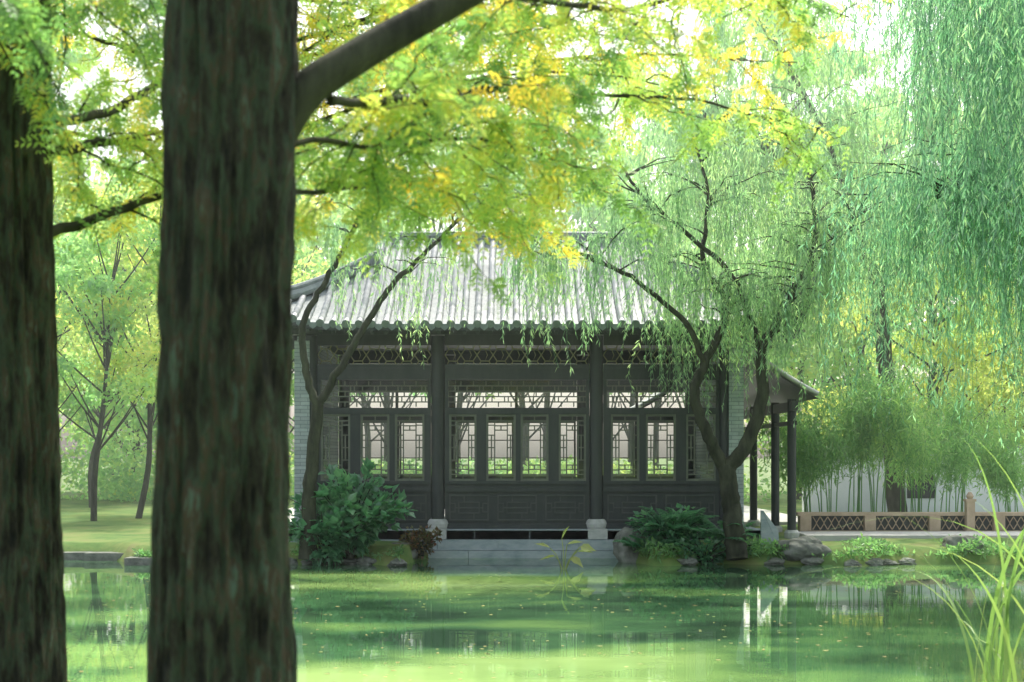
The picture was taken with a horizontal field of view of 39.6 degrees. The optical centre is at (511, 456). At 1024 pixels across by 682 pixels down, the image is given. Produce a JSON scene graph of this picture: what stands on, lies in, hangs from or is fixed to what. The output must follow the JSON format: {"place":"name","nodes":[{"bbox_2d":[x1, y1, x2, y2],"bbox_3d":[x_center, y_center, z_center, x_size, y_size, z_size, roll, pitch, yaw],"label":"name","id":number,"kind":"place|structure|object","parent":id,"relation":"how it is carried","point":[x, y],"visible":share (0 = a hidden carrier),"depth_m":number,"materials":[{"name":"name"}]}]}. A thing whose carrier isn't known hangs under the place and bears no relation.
{"place":"outdoors","nodes":[
{"label":"outdoors","id":0,"kind":"place"},
{"bbox_2d":[52,0,1022,458],"label":"sky","id":1,"kind":"structure","parent":0,"point":[409,446],"materials":[{"name":"white"}]},
{"bbox_2d":[60,459,1023,565],"bbox_3d":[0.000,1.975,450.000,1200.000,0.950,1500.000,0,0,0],"label":"ground","id":2,"kind":"structure","parent":0,"point":[117,526],"depth_m":26.37,"materials":[{"name":"green plant"}]},
{"bbox_2d":[53,223,151,430],"bbox_3d":[-12.762,-2.166,37.757,5.992,7.944,5.839,0,0,-36],"label":"young tree","id":3,"kind":"object","parent":2,"relation":"on","point":[88,397],"visible":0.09,"depth_m":38.98,"materials":[{"name":"green plant"}]},
{"bbox_2d":[53,195,156,507],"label":"young tree","id":4,"kind":"object","parent":2,"relation":"on","point":[90,465],"visible":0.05,"depth_m":43.88,"materials":[{"name":"green plant"}]},
{"bbox_2d":[54,197,160,520],"bbox_3d":[-9.736,-2.237,33.994,4.737,8.081,4.069,0,0,-24],"label":"young tree","id":5,"kind":"object","parent":2,"relation":"on","point":[92,285],"visible":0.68,"depth_m":33.69,"materials":[{"name":"green plant"}]},
{"bbox_2d":[56,164,162,518],"bbox_3d":[-8.847,-2.724,34.798,5.379,9.080,5.035,0,0,-31],"label":"young tree","id":6,"kind":"object","parent":2,"relation":"on","point":[141,301],"visible":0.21,"depth_m":34.57,"materials":[{"name":"green plant"}]},
{"bbox_2d":[0,0,340,681],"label":"dawn redwood tree","id":7,"kind":"object","parent":2,"relation":"on","point":[33,645],"visible":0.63,"depth_m":4.89,"materials":[{"name":"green plant"}]},
{"bbox_2d":[117,195,353,371],"bbox_3d":[-7.516,-3.073,40.173,6.735,9.765,5.675,0,0,-26],"label":"young tree","id":8,"kind":"object","parent":2,"relation":"on","point":[144,325],"visible":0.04,"depth_m":39.37,"materials":[{"name":"green plant"}]},
{"bbox_2d":[289,498,367,565],"bbox_3d":[-3.275,1.326,24.218,1.677,1.278,0.912,0,0,-9],"label":"broadleaf shrub","id":9,"kind":"object","parent":2,"relation":"on","point":[327,532],"visible":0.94,"depth_m":24.12,"materials":[{"name":"green plant"}]},
{"bbox_2d":[289,457,417,558],"bbox_3d":[-2.806,0.884,24.518,2.371,1.770,1.273,0,0,0],"label":"broadleaf shrub","id":10,"kind":"object","parent":2,"relation":"on","point":[376,514],"visible":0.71,"depth_m":24.34,"materials":[{"name":"green plant"}]},
{"bbox_2d":[298,155,487,559],"bbox_3d":[-2.015,-1.742,24.215,3.250,7.014,2.484,0,0,0],"label":"willow tree","id":11,"kind":"object","parent":2,"relation":"on","point":[308,503],"visible":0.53,"depth_m":24.15,"materials":[{"name":"green plant"}]},
{"bbox_2d":[391,542,417,558],"bbox_3d":[-1.883,1.701,25.226,0.522,0.467,0.567,0,0,-42],"label":"shore rock","id":12,"kind":"object","parent":2,"relation":"on","point":[414,554],"visible":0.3,"depth_m":25.09,"materials":[{"name":"grey stone"}]},
{"bbox_2d":[397,524,442,560],"bbox_3d":[-1.643,1.521,25.217,0.862,0.660,0.585,0,0,-20],"label":"red leaf shrub","id":13,"kind":"object","parent":2,"relation":"on","point":[417,544],"visible":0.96,"depth_m":25.16,"materials":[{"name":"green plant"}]},
{"bbox_2d":[51,0,852,243],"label":"dawn redwood tree","id":14,"kind":"object","parent":2,"relation":"on","point":[322,36],"visible":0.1,"depth_m":7.14,"materials":[{"name":"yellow plant"}]},
{"bbox_2d":[64,551,916,566],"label":"shore edging stones","id":15,"kind":"object","parent":2,"relation":"on","point":[114,556],"visible":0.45,"depth_m":24.31,"materials":[{"name":"grey stone"}]},
{"bbox_2d":[92,0,897,681],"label":"dawn redwood tree","id":16,"kind":"object","parent":2,"relation":"on","point":[242,96],"visible":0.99,"depth_m":3.74,"materials":[{"name":"green plant"}]},
{"bbox_2d":[52,1,1023,503],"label":"background trees","id":17,"kind":"object","parent":2,"relation":"on","point":[114,451],"visible":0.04,"depth_m":52.70,"materials":[{"name":"green plant"}]},
{"bbox_2d":[289,227,838,557],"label":"chinese pavilion","id":18,"kind":"structure","parent":2,"relation":"on","point":[594,504],"depth_m":26.45,"materials":[{"name":"grey wood"}]},
{"bbox_2d":[132,532,1023,562],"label":"ground cover plants","id":19,"kind":"object","parent":2,"relation":"on","point":[758,548],"visible":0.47,"depth_m":24.41,"materials":[{"name":"green plant"}]},
{"bbox_2d":[613,527,644,562],"bbox_3d":[2.146,1.643,25.083,0.735,0.811,0.671,0,0,0],"label":"shore rock","id":20,"kind":"object","parent":2,"relation":"on","point":[624,553],"visible":0.47,"depth_m":24.88,"materials":[{"name":"grey stone"}]},
{"bbox_2d":[614,531,677,549],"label":"fern","id":21,"kind":"object","parent":2,"relation":"on","point":[626,542],"visible":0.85,"depth_m":24.41,"materials":[{"name":"green plant"}]},
{"bbox_2d":[625,503,717,545],"bbox_3d":[2.799,1.263,24.646,1.687,0.941,0.937,0,0,0],"label":"broadleaf shrub","id":22,"kind":"object","parent":2,"relation":"on","point":[671,533],"visible":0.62,"depth_m":24.57,"materials":[{"name":"green plant"}]},
{"bbox_2d":[629,506,716,534],"bbox_3d":[2.889,1.106,24.718,1.457,0.499,1.664,0,0,33],"label":"fern","id":23,"kind":"object","parent":22,"relation":"on","point":[690,513],"visible":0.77,"depth_m":24.46,"materials":[{"name":"green plant"}]},
{"bbox_2d":[653,530,756,564],"bbox_3d":[3.301,1.605,24.407,1.789,0.716,0.685,0,0,-12],"label":"broadleaf shrub","id":24,"kind":"object","parent":2,"relation":"on","point":[705,558],"visible":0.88,"depth_m":24.38,"materials":[{"name":"green plant"}]},
{"bbox_2d":[697,516,758,540],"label":"fern","id":25,"kind":"object","parent":24,"relation":"on","point":[714,528],"visible":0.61,"depth_m":24.50,"materials":[{"name":"green plant"}]},
{"bbox_2d":[494,94,942,560],"bbox_3d":[3.510,-2.181,24.200,7.719,7.937,3.755,0,0,-5],"label":"willow tree","id":26,"kind":"object","parent":2,"relation":"on","point":[728,304],"visible":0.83,"depth_m":24.06,"materials":[{"name":"green plant"}]},
{"bbox_2d":[630,336,818,538],"bbox_3d":[4.400,-0.355,32.025,2.846,3.830,10.350,0,0,0],"label":"covered corridor","id":27,"kind":"object","parent":2,"relation":"on","point":[785,399],"visible":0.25,"depth_m":28.62,"materials":[{"name":"brown wood"}]},
{"bbox_2d":[760,511,778,543],"bbox_3d":[4.551,1.275,25.087,0.378,0.650,0.088,0,0,-17],"label":"stone tablet","id":28,"kind":"object","parent":2,"relation":"on","point":[768,528],"visible":0.7,"depth_m":25.04,"materials":[{"name":"grey stone"}]},
{"bbox_2d":[775,535,831,560],"bbox_3d":[5.054,1.611,24.597,0.984,0.497,0.672,0,0,0],"label":"shore rock","id":29,"kind":"object","parent":2,"relation":"on","point":[802,547],"visible":0.92,"depth_m":24.36,"materials":[{"name":"grey stone"}]},
{"bbox_2d":[610,0,1023,511],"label":"willow tree","id":30,"kind":"object","parent":2,"relation":"on","point":[893,492],"visible":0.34,"depth_m":33.76,"materials":[{"name":"green plant"}]},
{"bbox_2d":[745,348,993,511],"bbox_3d":[7.397,-0.297,29.760,5.500,3.894,2.856,0,0,0],"label":"bamboo clump","id":31,"kind":"object","parent":2,"relation":"on","point":[859,428],"visible":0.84,"depth_m":29.50,"materials":[{"name":"green plant"}]},
{"bbox_2d":[783,0,1023,455],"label":"willow tree","id":32,"kind":"object","parent":2,"relation":"on","point":[996,175],"visible":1,"depth_m":19.31,"materials":[{"name":"green plant"}]},
{"bbox_2d":[796,492,1023,530],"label":"garden wall","id":33,"kind":"structure","parent":2,"relation":"on","point":[970,517],"depth_m":28.69,"materials":[{"name":"beige stone"}]},
{"bbox_2d":[797,224,1023,445],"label":"maple tree","id":34,"kind":"object","parent":2,"relation":"on","point":[982,376],"visible":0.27,"depth_m":38.27,"materials":[{"name":"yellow plant"}]},
{"bbox_2d":[802,445,1023,511],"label":"white garden wall","id":35,"kind":"structure","parent":2,"relation":"on","point":[843,495],"depth_m":36.00,"materials":[{"name":"paint"}]},
{"bbox_2d":[879,378,1023,511],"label":"bamboo clump","id":36,"kind":"object","parent":2,"relation":"on","point":[1014,477],"visible":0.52,"depth_m":30.80,"materials":[{"name":"green plant"}]},
{"bbox_2d":[942,534,985,552],"bbox_3d":[7.864,1.573,24.999,0.804,0.423,0.552,0,0,0],"label":"shore rock","id":37,"kind":"object","parent":2,"relation":"on","point":[952,540],"visible":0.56,"depth_m":24.82,"materials":[{"name":"grey stone"}]},
{"bbox_2d":[925,279,1023,430],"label":"maple tree","id":38,"kind":"object","parent":2,"relation":"on","point":[1004,396],"visible":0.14,"depth_m":40.38,"materials":[{"name":"yellow plant"}]},
{"bbox_2d":[972,438,1023,511],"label":"bamboo clump","id":39,"kind":"object","parent":2,"relation":"on","point":[1017,500],"visible":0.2,"depth_m":31.02,"materials":[{"name":"green plant"}]},
{"bbox_2d":[63,558,1023,681],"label":"pond water","id":40,"kind":"structure","parent":0,"point":[777,611],"depth_m":15.97,"materials":[{"name":"green liquid"}]},
{"bbox_2d":[68,572,1023,681],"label":"floating leaves","id":41,"kind":"object","parent":40,"relation":"on","point":[563,645],"visible":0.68,"depth_m":14.29,"materials":[{"name":"green plant"}]},
{"bbox_2d":[536,527,595,569],"bbox_3d":[0.873,1.541,23.266,1.008,0.823,0.321,0,0,0],"label":"arrowhead water plant","id":42,"kind":"object","parent":40,"relation":"in","point":[584,548],"visible":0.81,"depth_m":23.27,"materials":[{"name":"green plant"}]},
{"bbox_2d":[796,429,1023,681],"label":"reed clump","id":43,"kind":"object","parent":40,"relation":"in","point":[1006,655],"visible":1,"depth_m":9.09,"materials":[{"name":"green plant"}]},
{"bbox_2d":[289,505,797,524],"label":"paved courtyard","id":44,"kind":"structure","parent":0,"point":[782,518],"depth_m":36.41,"materials":[{"name":"grey stone"}]},
{"bbox_2d":[799,531,1023,540],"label":"paved path","id":45,"kind":"structure","parent":0,"point":[833,535],"depth_m":27.24,"materials":[{"name":"grey stone"}]}
]}

